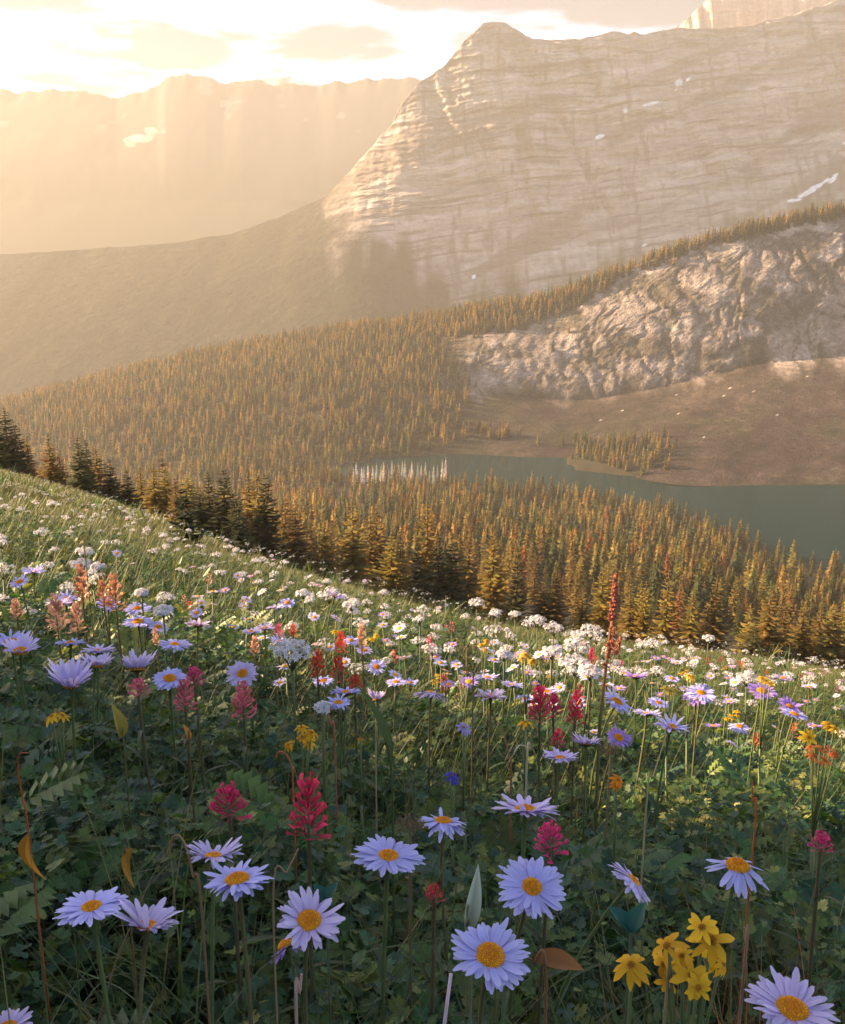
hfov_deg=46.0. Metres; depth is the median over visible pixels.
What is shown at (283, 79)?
distant peaks
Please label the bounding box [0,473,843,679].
white flowers
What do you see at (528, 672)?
daisy
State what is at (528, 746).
dry stalk
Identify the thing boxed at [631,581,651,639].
spruce tree
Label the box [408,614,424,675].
valerian
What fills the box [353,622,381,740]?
paintbrush
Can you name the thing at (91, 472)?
spruce tree
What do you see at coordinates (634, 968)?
yellow wildflower
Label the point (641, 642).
valerian
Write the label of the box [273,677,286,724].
daisy
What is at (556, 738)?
paintbrush
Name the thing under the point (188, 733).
yellowing leaf
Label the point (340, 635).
paintbrush
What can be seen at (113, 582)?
paintbrush
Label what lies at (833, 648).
spruce tree
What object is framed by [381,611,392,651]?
valerian
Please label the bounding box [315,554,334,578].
young spruce
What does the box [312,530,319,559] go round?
spruce tree
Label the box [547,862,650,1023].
daisy
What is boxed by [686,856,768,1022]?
daisy
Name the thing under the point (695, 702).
daisy
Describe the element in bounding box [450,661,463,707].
daisy
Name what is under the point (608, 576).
spruce tree
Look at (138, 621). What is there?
daisy
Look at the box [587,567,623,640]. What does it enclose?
spruce tree
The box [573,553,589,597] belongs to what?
spruce tree
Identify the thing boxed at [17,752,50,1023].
dry stalk
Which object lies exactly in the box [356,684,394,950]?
broad grass blade
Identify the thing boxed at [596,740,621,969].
seed head
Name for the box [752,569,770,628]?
spruce tree
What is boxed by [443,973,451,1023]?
dry stalk
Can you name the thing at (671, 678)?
daisy
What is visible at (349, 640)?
daisy
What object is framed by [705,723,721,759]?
daisy
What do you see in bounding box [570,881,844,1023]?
dry tussock
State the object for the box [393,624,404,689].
daisy
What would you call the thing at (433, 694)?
daisy
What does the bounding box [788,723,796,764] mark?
paintbrush
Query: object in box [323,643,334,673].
daisy
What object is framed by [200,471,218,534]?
spruce tree
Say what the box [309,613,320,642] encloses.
daisy
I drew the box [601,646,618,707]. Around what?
valerian
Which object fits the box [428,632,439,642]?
valerian
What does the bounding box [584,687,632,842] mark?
daisy
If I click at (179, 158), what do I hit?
mountains
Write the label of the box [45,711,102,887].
yellow wildflower
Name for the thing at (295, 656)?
valerian
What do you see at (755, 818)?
dry stalk
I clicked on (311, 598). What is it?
valerian
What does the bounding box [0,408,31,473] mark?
spruce tree
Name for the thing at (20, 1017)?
daisy
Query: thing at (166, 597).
valerian
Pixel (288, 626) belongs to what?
valerian
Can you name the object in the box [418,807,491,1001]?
daisy
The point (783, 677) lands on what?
daisy
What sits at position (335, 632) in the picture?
yellow wildflower
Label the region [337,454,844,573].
lake water
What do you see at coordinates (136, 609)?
daisy
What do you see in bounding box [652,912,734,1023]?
yellow wildflower
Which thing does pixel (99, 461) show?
spruce tree
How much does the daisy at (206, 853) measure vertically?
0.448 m
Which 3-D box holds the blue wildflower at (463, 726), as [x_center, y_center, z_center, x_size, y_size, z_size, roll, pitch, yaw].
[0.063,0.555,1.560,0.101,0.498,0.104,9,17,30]
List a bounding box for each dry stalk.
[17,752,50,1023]
[166,834,210,1023]
[272,849,298,1023]
[276,751,296,892]
[294,973,302,1023]
[328,709,337,847]
[375,697,391,840]
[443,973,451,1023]
[498,723,511,839]
[513,742,530,799]
[526,948,583,1023]
[637,734,666,935]
[663,939,675,1023]
[736,780,756,1023]
[737,924,748,1023]
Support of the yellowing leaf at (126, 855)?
on the ground at (580, 464)
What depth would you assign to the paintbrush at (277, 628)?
2.81 m
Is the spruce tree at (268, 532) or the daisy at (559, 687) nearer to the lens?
the daisy at (559, 687)
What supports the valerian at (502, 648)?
on the ground at (580, 464)
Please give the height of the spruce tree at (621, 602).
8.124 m
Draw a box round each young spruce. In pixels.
[163,483,204,549]
[225,513,257,557]
[273,537,293,570]
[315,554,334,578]
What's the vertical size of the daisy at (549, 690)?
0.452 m
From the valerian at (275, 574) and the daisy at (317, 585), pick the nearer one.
the daisy at (317, 585)
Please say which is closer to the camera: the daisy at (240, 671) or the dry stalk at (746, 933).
the dry stalk at (746, 933)
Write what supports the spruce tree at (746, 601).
on the ground at (580, 464)
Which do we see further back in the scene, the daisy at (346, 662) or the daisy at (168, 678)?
the daisy at (346, 662)
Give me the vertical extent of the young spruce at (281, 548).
0.985 m
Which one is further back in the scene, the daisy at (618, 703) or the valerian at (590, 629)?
the valerian at (590, 629)
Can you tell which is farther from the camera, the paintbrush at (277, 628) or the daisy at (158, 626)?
the paintbrush at (277, 628)
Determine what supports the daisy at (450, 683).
on the ground at (580, 464)
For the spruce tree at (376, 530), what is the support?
on the ground at (580, 464)
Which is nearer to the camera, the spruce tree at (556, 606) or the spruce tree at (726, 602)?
the spruce tree at (556, 606)
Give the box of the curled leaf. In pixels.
[464,864,481,1023]
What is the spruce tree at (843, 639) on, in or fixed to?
on the ground at (580, 464)
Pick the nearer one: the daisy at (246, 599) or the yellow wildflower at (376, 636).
the yellow wildflower at (376, 636)
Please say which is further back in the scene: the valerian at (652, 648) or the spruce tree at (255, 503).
the spruce tree at (255, 503)
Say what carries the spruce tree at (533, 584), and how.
on the ground at (580, 464)
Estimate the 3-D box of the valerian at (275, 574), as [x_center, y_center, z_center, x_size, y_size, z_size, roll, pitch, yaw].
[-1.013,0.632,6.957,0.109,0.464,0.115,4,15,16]
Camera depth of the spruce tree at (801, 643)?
113.00 m
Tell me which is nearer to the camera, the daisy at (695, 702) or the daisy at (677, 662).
the daisy at (695, 702)
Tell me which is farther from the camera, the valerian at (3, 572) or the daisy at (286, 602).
the daisy at (286, 602)
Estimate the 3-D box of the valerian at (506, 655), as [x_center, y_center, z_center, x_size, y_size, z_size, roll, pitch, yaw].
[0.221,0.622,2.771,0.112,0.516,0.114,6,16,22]
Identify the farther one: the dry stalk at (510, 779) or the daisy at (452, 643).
the daisy at (452, 643)
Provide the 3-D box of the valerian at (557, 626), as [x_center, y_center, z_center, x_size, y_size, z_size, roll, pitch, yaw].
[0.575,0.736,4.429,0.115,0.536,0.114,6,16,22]
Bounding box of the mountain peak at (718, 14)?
[676,0,834,28]
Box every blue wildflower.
[430,772,466,926]
[456,722,498,894]
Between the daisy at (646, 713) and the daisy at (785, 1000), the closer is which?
the daisy at (785, 1000)
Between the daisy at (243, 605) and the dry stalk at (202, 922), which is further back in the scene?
the daisy at (243, 605)
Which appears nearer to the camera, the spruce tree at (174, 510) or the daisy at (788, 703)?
the daisy at (788, 703)
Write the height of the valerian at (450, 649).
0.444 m
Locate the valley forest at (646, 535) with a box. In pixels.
[37,435,844,637]
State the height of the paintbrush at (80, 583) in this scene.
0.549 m
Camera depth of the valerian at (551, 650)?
2.93 m
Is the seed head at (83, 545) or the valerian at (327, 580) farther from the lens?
the valerian at (327, 580)
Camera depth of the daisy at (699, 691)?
2.29 m
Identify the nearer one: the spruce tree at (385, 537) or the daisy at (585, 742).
the daisy at (585, 742)
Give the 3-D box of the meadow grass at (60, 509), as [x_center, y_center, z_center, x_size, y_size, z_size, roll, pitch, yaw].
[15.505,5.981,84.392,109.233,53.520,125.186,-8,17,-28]
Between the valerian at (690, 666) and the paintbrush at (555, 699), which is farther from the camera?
the valerian at (690, 666)
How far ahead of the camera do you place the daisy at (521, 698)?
2.54 m
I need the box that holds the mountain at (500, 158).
[0,0,844,399]
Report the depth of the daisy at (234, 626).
3.26 m
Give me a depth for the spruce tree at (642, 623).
117.39 m
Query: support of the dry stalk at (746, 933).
on the ground at (580, 464)
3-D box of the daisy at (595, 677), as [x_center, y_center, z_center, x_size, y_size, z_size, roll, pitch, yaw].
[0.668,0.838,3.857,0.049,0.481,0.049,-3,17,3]
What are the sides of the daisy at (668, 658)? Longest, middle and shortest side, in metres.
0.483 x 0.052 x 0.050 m
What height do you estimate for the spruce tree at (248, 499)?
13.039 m
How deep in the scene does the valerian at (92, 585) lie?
3.08 m
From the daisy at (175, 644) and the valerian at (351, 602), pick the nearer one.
the daisy at (175, 644)
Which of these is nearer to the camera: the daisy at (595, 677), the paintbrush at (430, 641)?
the paintbrush at (430, 641)
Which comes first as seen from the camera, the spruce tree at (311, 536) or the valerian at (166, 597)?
the valerian at (166, 597)
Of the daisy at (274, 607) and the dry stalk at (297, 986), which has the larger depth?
the daisy at (274, 607)
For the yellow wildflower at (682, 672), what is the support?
on the ground at (580, 464)
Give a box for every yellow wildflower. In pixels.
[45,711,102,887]
[280,725,338,894]
[331,630,358,698]
[357,737,396,898]
[369,634,393,730]
[433,674,440,691]
[477,639,500,733]
[517,652,544,779]
[517,720,549,833]
[588,774,635,1007]
[613,954,650,1023]
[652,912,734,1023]
[660,685,687,820]
[678,670,688,686]
[684,674,706,802]
[723,710,740,748]
[725,676,778,837]
[797,721,841,873]
[799,744,839,971]
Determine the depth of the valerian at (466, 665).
2.51 m
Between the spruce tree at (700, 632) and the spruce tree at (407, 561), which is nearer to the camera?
the spruce tree at (700, 632)
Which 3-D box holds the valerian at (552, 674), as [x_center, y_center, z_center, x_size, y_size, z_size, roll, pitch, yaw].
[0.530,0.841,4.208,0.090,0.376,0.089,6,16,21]
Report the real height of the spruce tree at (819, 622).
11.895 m
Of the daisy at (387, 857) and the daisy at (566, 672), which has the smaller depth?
the daisy at (387, 857)
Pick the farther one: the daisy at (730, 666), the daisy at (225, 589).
the daisy at (730, 666)
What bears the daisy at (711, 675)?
on the ground at (580, 464)
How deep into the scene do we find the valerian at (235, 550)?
7.00 m
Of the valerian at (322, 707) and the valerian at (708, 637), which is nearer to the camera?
the valerian at (322, 707)
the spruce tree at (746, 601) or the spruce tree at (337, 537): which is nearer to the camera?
the spruce tree at (337, 537)
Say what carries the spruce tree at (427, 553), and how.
on the ground at (580, 464)
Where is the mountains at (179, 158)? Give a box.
[0,73,421,253]
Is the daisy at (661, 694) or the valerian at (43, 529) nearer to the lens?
the daisy at (661, 694)
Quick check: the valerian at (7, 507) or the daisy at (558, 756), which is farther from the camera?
the valerian at (7, 507)
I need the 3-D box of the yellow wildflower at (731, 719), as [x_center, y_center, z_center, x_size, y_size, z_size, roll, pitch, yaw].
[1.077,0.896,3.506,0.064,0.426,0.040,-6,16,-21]
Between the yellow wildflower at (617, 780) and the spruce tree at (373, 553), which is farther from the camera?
the spruce tree at (373, 553)
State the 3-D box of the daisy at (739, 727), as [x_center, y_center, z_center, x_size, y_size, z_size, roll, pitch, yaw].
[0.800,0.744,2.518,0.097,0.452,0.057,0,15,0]
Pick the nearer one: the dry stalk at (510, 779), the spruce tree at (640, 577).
the dry stalk at (510, 779)
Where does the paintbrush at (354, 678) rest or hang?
on the ground at (580, 464)
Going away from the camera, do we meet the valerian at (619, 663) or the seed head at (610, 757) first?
the seed head at (610, 757)
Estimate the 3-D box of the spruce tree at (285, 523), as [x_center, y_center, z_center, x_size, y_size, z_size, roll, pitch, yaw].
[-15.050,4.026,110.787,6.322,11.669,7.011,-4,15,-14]
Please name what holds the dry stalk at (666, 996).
on the ground at (580, 464)
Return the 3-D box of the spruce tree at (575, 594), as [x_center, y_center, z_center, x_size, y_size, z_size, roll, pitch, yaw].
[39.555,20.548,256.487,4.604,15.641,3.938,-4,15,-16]
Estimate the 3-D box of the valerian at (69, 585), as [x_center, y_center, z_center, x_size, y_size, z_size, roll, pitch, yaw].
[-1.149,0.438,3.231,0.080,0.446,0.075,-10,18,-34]
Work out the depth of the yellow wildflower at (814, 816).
1.61 m
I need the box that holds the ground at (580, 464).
[2,448,843,1023]
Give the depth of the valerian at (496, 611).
5.12 m
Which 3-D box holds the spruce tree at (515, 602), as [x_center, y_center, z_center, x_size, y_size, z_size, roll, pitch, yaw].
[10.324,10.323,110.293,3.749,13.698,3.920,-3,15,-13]
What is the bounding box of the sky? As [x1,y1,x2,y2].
[0,0,705,97]
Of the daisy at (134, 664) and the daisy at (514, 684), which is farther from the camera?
the daisy at (514, 684)
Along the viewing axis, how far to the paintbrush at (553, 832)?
1.04 m
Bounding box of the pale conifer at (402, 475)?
[400,461,403,481]
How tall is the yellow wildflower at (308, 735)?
0.430 m
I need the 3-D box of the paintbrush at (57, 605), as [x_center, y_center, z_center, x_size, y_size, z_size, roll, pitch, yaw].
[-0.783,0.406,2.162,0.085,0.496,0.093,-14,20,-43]
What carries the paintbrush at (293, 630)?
on the ground at (580, 464)
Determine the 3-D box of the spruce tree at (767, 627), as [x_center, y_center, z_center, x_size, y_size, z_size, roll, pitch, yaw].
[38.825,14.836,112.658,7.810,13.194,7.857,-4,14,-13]
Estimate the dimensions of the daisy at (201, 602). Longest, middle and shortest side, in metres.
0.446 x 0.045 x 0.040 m
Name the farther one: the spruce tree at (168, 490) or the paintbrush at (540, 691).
the spruce tree at (168, 490)
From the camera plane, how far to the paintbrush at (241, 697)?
1.60 m
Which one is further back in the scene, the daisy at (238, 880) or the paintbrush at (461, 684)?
the paintbrush at (461, 684)
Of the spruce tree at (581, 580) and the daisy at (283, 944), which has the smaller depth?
the daisy at (283, 944)
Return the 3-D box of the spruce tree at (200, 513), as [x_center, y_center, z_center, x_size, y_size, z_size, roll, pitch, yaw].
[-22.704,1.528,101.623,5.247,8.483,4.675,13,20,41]
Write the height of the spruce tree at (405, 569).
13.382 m
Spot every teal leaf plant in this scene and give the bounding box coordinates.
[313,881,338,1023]
[608,902,644,1023]
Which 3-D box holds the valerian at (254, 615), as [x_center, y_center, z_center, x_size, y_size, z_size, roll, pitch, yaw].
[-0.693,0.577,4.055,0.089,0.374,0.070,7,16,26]
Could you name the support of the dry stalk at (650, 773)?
on the ground at (580, 464)
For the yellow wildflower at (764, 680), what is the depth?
2.22 m
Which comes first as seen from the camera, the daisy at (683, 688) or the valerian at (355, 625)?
the valerian at (355, 625)
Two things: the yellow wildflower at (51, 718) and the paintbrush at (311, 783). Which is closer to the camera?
the paintbrush at (311, 783)
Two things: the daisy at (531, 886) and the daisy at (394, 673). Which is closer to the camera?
the daisy at (531, 886)
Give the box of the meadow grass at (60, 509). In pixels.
[0,463,844,1023]
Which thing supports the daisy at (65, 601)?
on the ground at (580, 464)
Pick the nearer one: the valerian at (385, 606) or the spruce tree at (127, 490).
the valerian at (385, 606)
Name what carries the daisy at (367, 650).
on the ground at (580, 464)
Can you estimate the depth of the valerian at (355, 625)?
3.88 m
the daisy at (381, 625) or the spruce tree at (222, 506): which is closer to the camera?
the daisy at (381, 625)
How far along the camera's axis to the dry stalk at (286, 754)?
1.35 m
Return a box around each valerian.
[0,504,10,543]
[0,533,22,605]
[0,536,8,588]
[0,540,8,567]
[0,562,14,626]
[0,594,9,626]
[16,506,24,533]
[22,606,36,653]
[33,529,44,560]
[39,562,54,576]
[40,527,49,557]
[48,547,62,584]
[50,501,62,531]
[60,580,73,611]
[68,557,116,655]
[75,546,105,625]
[84,570,114,636]
[90,561,121,652]
[134,587,164,708]
[141,604,196,767]
[143,526,150,556]
[156,592,174,654]
[214,569,226,611]
[223,544,235,582]
[233,547,240,577]
[239,571,246,600]
[247,611,260,625]
[251,558,260,585]
[252,579,263,606]
[254,556,267,589]
[268,639,334,803]
[270,570,278,600]
[284,621,298,678]
[296,588,322,672]
[304,595,317,646]
[313,700,357,909]
[316,586,340,663]
[318,637,329,658]
[322,578,332,622]
[342,598,368,676]
[345,605,358,670]
[350,663,368,710]
[353,617,367,661]
[378,589,388,630]
[380,603,390,622]
[380,657,393,700]
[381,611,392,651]
[393,621,407,646]
[403,614,413,636]
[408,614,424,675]
[410,637,424,670]
[415,604,429,661]
[424,643,441,699]
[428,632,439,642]
[430,623,442,666]
[444,646,455,679]
[458,638,477,718]
[460,613,468,631]
[468,597,484,658]
[484,625,500,680]
[489,608,502,662]
[496,649,522,747]
[500,644,512,666]
[505,632,516,672]
[508,610,523,663]
[519,619,533,686]
[529,614,547,680]
[529,670,542,690]
[542,645,566,735]
[543,621,563,682]
[546,670,558,687]
[552,652,590,769]
[560,667,571,703]
[563,638,590,705]
[565,663,606,788]
[571,630,587,694]
[581,624,601,697]
[591,633,604,675]
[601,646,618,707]
[611,660,620,677]
[614,666,631,697]
[636,669,661,710]
[637,641,648,689]
[644,638,661,697]
[650,666,664,697]
[678,661,696,698]
[700,634,715,721]
[710,665,719,707]
[713,658,734,706]
[713,699,725,705]
[719,650,730,678]
[736,671,757,753]
[747,699,757,732]
[785,672,795,716]
[800,675,813,711]
[835,730,844,750]
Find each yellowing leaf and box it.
[111,703,141,945]
[122,845,137,1008]
[183,724,206,1007]
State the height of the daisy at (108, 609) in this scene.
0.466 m
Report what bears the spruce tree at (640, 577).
on the ground at (580, 464)
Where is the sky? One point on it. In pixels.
(109, 48)
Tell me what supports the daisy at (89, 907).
on the ground at (580, 464)
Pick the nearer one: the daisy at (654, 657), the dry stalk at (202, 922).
the dry stalk at (202, 922)
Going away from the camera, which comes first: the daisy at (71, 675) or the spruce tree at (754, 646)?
the daisy at (71, 675)
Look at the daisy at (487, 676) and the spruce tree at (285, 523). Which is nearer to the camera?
the daisy at (487, 676)
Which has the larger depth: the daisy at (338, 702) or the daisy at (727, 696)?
the daisy at (727, 696)
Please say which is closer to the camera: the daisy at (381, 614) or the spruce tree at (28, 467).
the daisy at (381, 614)
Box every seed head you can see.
[79,536,95,654]
[395,812,426,1023]
[464,664,483,806]
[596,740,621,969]
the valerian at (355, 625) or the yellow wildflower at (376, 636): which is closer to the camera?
the yellow wildflower at (376, 636)
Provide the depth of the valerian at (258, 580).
5.08 m
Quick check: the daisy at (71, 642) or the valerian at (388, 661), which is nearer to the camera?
the daisy at (71, 642)
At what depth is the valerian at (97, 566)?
2.93 m
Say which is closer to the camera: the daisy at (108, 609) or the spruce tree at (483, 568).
the daisy at (108, 609)
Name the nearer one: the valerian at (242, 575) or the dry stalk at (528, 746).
the dry stalk at (528, 746)
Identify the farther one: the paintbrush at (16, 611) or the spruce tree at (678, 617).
the spruce tree at (678, 617)
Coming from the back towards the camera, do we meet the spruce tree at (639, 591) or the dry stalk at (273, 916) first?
the spruce tree at (639, 591)
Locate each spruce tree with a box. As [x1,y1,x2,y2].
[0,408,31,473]
[0,418,22,474]
[10,420,42,479]
[23,437,39,478]
[36,434,68,487]
[55,454,73,487]
[66,438,103,497]
[82,440,108,497]
[89,445,107,493]
[99,460,133,507]
[121,471,145,510]
[134,466,152,511]
[140,464,169,518]
[155,452,171,501]
[157,466,173,517]
[162,478,191,521]
[167,475,203,523]
[190,488,214,536]
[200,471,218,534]
[203,470,252,541]
[220,491,258,552]
[239,470,258,552]
[244,470,277,554]
[249,475,293,562]
[273,498,304,560]
[280,510,322,574]
[303,517,320,565]
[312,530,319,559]
[313,521,342,578]
[327,516,339,567]
[331,502,385,594]
[333,522,345,570]
[359,513,382,591]
[362,512,368,542]
[367,507,389,574]
[371,535,413,601]
[379,526,390,556]
[395,531,410,600]
[403,504,446,601]
[405,541,432,607]
[405,547,411,581]
[422,531,449,609]
[429,534,474,618]
[455,535,491,620]
[476,542,491,591]
[476,549,488,593]
[477,531,512,625]
[501,545,512,597]
[502,549,526,627]
[506,577,512,602]
[507,545,519,593]
[511,540,525,595]
[522,584,562,633]
[523,540,541,593]
[523,574,530,599]
[526,550,539,604]
[538,564,550,600]
[542,566,569,633]
[543,577,548,599]
[553,569,563,602]
[561,574,566,602]
[562,548,581,608]
[566,588,596,636]
[568,564,581,616]
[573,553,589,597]
[578,579,589,616]
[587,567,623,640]
[597,560,618,621]
[615,588,639,642]
[617,588,625,610]
[620,567,632,607]
[628,566,638,604]
[629,581,654,642]
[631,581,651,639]
[634,579,644,605]
[635,560,650,614]
[645,568,682,647]
[651,584,660,619]
[651,599,658,625]
[669,575,685,640]
[672,583,685,628]
[675,587,701,647]
[687,602,721,649]
[694,575,731,651]
[694,600,699,629]
[716,572,732,634]
[726,579,740,630]
[729,576,747,610]
[729,599,744,640]
[730,603,756,654]
[735,599,746,638]
[739,623,767,658]
[742,590,792,659]
[743,588,749,619]
[751,582,759,623]
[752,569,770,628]
[770,603,781,636]
[773,601,796,655]
[781,604,817,663]
[783,579,797,640]
[805,607,826,664]
[810,596,827,637]
[810,604,844,671]
[836,600,844,636]
[840,621,844,670]
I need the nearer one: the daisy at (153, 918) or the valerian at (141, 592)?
the daisy at (153, 918)
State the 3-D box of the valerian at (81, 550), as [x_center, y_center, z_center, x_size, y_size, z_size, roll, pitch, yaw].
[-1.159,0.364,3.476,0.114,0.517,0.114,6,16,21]
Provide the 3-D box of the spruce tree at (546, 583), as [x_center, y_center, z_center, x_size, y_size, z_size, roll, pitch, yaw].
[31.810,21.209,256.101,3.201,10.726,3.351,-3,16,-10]
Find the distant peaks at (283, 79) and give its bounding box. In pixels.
[70,76,319,93]
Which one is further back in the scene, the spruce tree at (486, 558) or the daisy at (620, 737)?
the spruce tree at (486, 558)
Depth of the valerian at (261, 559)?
6.99 m
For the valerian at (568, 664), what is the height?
0.495 m
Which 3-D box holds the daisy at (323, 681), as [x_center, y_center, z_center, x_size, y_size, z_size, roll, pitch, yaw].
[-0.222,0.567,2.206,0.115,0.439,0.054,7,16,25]
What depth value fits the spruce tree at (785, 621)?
117.12 m
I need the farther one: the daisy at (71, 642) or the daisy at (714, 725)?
the daisy at (714, 725)
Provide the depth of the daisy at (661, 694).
3.50 m
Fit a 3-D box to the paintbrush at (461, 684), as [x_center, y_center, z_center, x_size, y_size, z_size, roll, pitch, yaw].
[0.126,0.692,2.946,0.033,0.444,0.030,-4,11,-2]
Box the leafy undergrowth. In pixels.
[0,506,844,1023]
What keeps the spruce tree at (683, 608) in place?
on the ground at (580, 464)
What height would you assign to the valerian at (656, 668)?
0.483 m
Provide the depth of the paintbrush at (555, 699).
1.96 m
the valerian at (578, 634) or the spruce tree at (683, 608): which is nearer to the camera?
the valerian at (578, 634)
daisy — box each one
[0,629,40,820]
[0,633,42,750]
[0,1006,32,1023]
[9,573,44,668]
[21,564,45,628]
[45,595,72,690]
[45,657,93,828]
[52,886,153,1023]
[54,638,85,739]
[57,589,83,654]
[79,652,113,800]
[80,644,114,760]
[96,597,120,684]
[112,549,121,577]
[113,897,183,1023]
[118,649,156,811]
[122,615,154,713]
[124,602,151,672]
[147,619,169,733]
[151,667,199,795]
[159,639,191,705]
[185,618,225,702]
[186,836,243,1023]
[189,607,202,645]
[192,595,202,634]
[195,599,206,620]
[203,859,274,1023]
[206,590,217,639]
[219,586,229,614]
[226,660,258,769]
[228,624,238,658]
[233,572,240,607]
[238,602,249,627]
[241,627,261,697]
[242,595,251,642]
[242,617,254,656]
[256,621,274,714]
[257,589,265,616]
[257,635,269,671]
[266,604,282,634]
[270,634,290,711]
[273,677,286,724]
[273,937,313,1023]
[276,663,290,737]
[277,886,345,1023]
[278,598,294,638]
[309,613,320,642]
[312,675,333,757]
[313,584,321,610]
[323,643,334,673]
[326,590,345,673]
[326,693,350,803]
[330,686,359,804]
[331,615,341,669]
[342,656,350,688]
[344,636,357,706]
[350,834,425,1023]
[355,646,371,721]
[367,659,397,711]
[367,687,385,752]
[378,612,385,629]
[378,622,387,656]
[387,677,404,745]
[388,669,402,719]
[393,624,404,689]
[395,635,405,678]
[399,655,410,709]
[403,677,417,710]
[412,690,447,795]
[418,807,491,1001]
[430,653,440,679]
[433,658,447,700]
[441,680,456,750]
[446,642,457,687]
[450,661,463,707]
[451,917,530,1023]
[459,670,472,710]
[459,676,478,747]
[474,688,508,823]
[476,673,499,731]
[487,655,500,720]
[491,794,559,1023]
[496,856,565,1023]
[501,680,522,760]
[506,664,518,719]
[513,652,519,689]
[516,693,533,746]
[519,669,532,711]
[522,643,528,651]
[533,651,543,685]
[537,686,558,775]
[539,747,578,943]
[542,655,549,685]
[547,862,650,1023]
[553,682,565,721]
[555,644,561,681]
[561,658,572,699]
[570,731,601,843]
[573,697,585,733]
[578,672,588,720]
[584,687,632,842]
[592,675,598,717]
[596,682,615,749]
[597,724,632,831]
[610,666,619,693]
[614,685,625,717]
[625,672,647,796]
[630,708,661,826]
[638,660,647,700]
[640,713,691,842]
[643,696,667,767]
[648,655,658,697]
[654,691,666,727]
[663,675,679,716]
[665,656,672,685]
[671,660,682,703]
[672,690,708,760]
[678,685,685,716]
[685,683,716,793]
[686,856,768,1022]
[690,659,697,685]
[704,672,714,707]
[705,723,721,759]
[721,676,730,712]
[722,694,733,738]
[722,698,734,746]
[727,740,739,750]
[728,664,735,695]
[728,722,762,775]
[729,678,739,741]
[729,687,738,713]
[744,966,839,1023]
[746,682,777,778]
[768,695,802,767]
[770,707,807,800]
[772,724,782,750]
[774,673,792,750]
[801,684,816,731]
[806,722,822,775]
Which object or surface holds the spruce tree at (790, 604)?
on the ground at (580, 464)
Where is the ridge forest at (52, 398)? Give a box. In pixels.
[0,198,844,479]
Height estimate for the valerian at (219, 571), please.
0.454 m
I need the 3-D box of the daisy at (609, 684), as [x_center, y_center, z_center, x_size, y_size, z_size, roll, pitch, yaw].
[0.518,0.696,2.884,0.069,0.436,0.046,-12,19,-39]
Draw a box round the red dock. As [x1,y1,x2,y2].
[593,573,621,830]
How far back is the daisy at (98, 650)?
1.81 m
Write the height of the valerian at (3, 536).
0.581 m
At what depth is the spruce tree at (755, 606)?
293.85 m
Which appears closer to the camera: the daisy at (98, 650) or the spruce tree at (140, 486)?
the daisy at (98, 650)
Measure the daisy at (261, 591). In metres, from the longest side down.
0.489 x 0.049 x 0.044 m
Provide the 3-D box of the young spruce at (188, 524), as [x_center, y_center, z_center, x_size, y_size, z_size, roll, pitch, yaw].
[-3.227,0.121,13.480,0.627,1.089,0.589,-3,14,-9]
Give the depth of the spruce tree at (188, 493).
104.70 m
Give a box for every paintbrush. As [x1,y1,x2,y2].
[9,598,32,672]
[43,593,79,713]
[67,602,96,706]
[72,563,114,677]
[96,577,119,693]
[105,572,128,696]
[122,676,169,930]
[143,628,179,724]
[170,676,215,902]
[180,666,230,835]
[190,781,291,1021]
[205,573,211,609]
[227,680,275,862]
[249,635,274,726]
[267,622,291,708]
[269,771,358,1023]
[280,624,306,703]
[308,648,345,775]
[316,654,354,802]
[327,631,356,721]
[342,674,379,817]
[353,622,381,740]
[391,650,397,677]
[397,882,489,1018]
[426,636,435,690]
[440,674,451,742]
[449,622,453,655]
[457,675,465,708]
[495,819,590,1023]
[516,685,560,830]
[527,728,579,818]
[534,693,569,825]
[553,690,598,840]
[576,647,604,767]
[576,683,585,729]
[750,732,758,755]
[765,829,844,989]
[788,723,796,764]
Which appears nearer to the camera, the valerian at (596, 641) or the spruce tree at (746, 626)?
the valerian at (596, 641)
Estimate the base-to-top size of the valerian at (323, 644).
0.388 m
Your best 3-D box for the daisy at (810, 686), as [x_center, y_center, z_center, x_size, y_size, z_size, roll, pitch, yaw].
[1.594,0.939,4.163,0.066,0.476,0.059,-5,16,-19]
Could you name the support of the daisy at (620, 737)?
on the ground at (580, 464)
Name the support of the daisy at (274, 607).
on the ground at (580, 464)
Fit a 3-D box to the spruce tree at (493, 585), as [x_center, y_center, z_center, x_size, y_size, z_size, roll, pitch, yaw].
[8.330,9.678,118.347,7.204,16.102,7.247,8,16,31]
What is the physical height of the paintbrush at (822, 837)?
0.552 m
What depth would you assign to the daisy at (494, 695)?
2.06 m
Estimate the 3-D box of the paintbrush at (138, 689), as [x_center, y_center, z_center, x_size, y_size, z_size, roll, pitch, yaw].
[-0.436,0.482,1.563,0.099,0.487,0.107,7,16,26]
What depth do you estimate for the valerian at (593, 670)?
2.48 m
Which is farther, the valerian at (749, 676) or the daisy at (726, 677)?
the daisy at (726, 677)
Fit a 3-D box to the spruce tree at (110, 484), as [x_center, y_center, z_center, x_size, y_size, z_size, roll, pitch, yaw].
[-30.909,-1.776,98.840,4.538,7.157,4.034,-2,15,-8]
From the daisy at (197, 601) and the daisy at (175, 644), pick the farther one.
the daisy at (197, 601)
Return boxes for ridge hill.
[0,210,844,485]
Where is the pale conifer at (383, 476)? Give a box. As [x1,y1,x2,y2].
[382,462,385,482]
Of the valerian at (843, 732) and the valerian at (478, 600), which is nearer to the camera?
the valerian at (843, 732)

